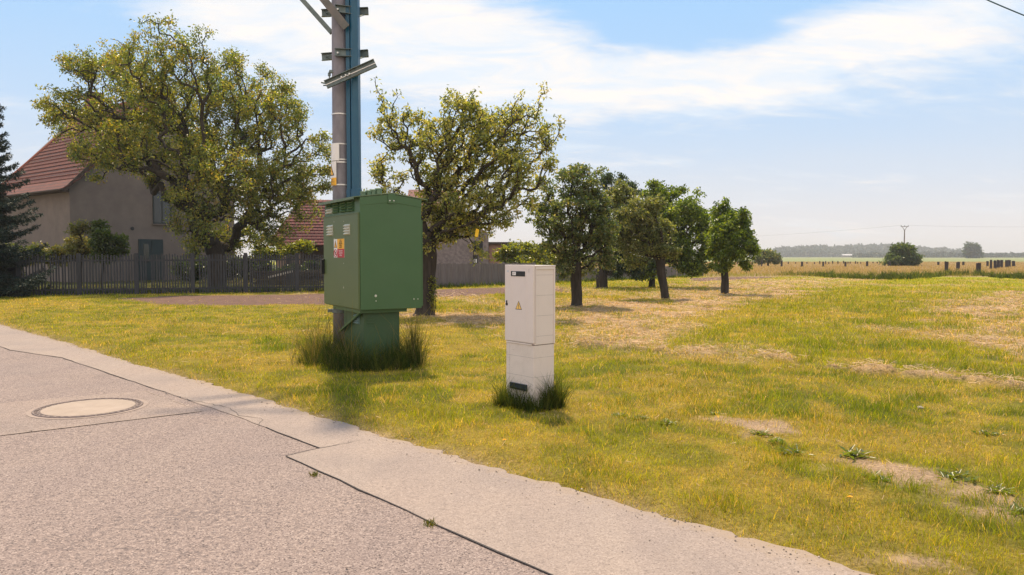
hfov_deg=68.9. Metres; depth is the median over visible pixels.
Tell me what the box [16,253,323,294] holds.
picket fence
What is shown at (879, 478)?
broadleaf weed
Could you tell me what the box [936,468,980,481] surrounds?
broadleaf weed
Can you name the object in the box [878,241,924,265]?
round bush
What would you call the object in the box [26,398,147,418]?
manhole
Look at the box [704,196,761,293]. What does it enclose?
orchard tree
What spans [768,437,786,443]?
broadleaf weed
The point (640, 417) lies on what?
broadleaf weed
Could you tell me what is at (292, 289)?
tall grass
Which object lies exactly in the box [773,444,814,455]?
broadleaf weed
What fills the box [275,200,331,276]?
barn
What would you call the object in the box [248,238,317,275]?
garden shrub
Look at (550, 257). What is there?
garden shrub
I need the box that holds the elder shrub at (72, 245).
[28,218,93,277]
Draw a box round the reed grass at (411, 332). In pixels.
[398,306,428,362]
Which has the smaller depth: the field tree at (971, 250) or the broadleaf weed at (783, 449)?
the broadleaf weed at (783, 449)
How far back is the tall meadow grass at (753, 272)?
87.00 m
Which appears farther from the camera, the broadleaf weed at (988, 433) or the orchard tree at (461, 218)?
the orchard tree at (461, 218)
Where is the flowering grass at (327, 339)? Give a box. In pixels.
[268,290,444,371]
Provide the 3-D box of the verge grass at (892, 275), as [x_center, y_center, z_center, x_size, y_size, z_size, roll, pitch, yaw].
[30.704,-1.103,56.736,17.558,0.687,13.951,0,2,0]
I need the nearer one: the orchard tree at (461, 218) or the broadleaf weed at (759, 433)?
the broadleaf weed at (759, 433)
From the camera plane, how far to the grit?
5.80 m
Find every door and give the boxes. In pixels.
[138,239,163,280]
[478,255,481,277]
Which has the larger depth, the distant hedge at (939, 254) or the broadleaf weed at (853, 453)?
the distant hedge at (939, 254)
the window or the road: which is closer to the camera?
the road
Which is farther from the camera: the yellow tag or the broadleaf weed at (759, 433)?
the yellow tag
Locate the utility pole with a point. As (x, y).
(346, 55)
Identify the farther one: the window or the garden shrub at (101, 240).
the window
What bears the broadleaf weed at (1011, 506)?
on the ground at (482, 447)
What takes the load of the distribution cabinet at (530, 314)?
on the ground at (482, 447)
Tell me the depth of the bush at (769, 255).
119.21 m
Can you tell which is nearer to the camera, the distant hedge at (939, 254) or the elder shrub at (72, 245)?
the elder shrub at (72, 245)
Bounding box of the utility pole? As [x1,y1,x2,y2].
[300,0,376,348]
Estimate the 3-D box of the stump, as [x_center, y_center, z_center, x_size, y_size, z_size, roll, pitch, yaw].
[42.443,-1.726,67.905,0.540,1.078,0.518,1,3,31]
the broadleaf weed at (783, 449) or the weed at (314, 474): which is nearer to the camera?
the weed at (314, 474)
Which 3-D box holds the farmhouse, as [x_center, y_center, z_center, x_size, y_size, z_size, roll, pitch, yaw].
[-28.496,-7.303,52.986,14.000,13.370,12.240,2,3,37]
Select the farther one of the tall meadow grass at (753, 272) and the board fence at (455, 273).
the tall meadow grass at (753, 272)
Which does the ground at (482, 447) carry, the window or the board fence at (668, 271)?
the board fence at (668, 271)
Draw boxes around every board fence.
[2,256,21,293]
[435,262,535,286]
[555,266,702,280]
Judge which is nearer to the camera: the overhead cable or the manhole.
the manhole
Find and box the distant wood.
[773,242,962,256]
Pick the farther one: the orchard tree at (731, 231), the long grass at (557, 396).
the orchard tree at (731, 231)
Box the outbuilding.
[408,190,514,277]
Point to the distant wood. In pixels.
(820, 250)
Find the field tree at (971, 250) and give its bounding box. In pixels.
[961,241,983,257]
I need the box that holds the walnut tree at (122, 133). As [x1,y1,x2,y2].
[30,9,332,286]
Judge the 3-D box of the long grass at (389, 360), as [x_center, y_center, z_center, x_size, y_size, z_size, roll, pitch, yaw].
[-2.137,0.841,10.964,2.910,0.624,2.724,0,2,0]
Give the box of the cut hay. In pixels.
[168,276,1023,574]
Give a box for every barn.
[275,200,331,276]
[841,254,851,256]
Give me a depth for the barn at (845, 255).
1150.40 m
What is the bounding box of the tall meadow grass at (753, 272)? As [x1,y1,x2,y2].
[581,261,1023,276]
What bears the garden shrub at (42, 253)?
on the ground at (482, 447)
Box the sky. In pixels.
[0,0,1023,256]
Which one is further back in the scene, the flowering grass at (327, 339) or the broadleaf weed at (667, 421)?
the flowering grass at (327, 339)
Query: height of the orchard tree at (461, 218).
6.499 m
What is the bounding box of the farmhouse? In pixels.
[1,93,237,281]
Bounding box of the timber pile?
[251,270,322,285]
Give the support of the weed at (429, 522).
on the road
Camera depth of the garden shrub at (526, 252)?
46.62 m
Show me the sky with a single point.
(819, 117)
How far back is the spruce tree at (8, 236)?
29.16 m
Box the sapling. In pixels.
[427,275,440,314]
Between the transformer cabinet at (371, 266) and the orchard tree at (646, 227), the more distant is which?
the orchard tree at (646, 227)
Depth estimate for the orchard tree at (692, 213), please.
37.30 m
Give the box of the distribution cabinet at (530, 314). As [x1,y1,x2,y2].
[505,265,555,409]
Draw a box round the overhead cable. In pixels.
[987,0,1023,15]
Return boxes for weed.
[308,471,319,476]
[423,518,437,528]
[630,415,647,419]
[656,418,677,424]
[749,428,772,435]
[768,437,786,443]
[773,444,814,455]
[838,445,879,459]
[860,469,893,481]
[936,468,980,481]
[972,429,1008,435]
[978,483,1017,493]
[995,500,1023,518]
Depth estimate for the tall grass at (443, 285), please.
40.09 m
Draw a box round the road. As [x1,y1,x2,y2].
[0,325,851,574]
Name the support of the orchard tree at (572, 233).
on the ground at (482, 447)
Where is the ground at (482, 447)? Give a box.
[0,257,1023,574]
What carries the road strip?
on the road
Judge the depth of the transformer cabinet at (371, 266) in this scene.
10.61 m
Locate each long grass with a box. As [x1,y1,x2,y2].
[277,322,437,372]
[475,371,585,412]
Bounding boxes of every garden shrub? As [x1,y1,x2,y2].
[0,242,51,274]
[86,218,130,288]
[168,255,319,282]
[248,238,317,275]
[491,239,559,268]
[539,242,572,270]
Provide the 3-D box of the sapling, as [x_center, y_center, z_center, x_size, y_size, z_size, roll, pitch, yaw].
[-2.090,0.236,19.813,0.438,1.176,0.446,0,2,0]
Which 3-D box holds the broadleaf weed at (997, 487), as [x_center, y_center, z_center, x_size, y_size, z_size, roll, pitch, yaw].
[3.255,1.344,5.005,0.245,0.044,0.190,1,3,25]
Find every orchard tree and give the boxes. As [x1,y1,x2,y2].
[363,76,566,315]
[523,162,622,306]
[585,171,666,287]
[603,178,683,298]
[617,178,715,286]
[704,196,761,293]
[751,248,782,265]
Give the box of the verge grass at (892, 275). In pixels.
[781,268,1023,279]
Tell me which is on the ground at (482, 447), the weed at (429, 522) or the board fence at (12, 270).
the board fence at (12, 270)
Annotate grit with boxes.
[0,324,860,574]
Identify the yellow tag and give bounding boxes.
[475,219,478,236]
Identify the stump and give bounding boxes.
[976,263,980,272]
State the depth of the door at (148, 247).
48.75 m
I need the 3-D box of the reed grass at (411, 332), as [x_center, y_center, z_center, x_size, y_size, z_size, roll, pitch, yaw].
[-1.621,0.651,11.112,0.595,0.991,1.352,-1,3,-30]
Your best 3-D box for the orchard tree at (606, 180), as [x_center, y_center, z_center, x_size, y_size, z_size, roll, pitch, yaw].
[5.606,-2.835,37.335,4.311,5.947,3.138,0,2,0]
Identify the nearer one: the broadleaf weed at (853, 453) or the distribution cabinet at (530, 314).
the broadleaf weed at (853, 453)
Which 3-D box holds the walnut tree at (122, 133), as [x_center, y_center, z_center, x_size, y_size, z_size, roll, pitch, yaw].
[-15.870,-6.465,36.995,16.059,13.231,9.411,0,2,0]
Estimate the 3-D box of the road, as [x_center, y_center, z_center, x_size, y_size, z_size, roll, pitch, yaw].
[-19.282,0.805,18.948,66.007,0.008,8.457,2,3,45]
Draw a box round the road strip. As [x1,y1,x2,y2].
[0,325,873,574]
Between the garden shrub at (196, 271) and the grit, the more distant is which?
the garden shrub at (196, 271)
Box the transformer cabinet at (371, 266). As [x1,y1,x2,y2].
[318,187,426,360]
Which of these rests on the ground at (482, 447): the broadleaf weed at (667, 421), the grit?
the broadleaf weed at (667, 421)
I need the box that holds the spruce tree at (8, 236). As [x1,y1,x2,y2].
[0,106,55,296]
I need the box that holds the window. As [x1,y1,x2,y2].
[152,192,171,224]
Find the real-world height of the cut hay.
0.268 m
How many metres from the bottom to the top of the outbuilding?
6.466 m
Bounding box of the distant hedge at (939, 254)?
[850,250,1023,257]

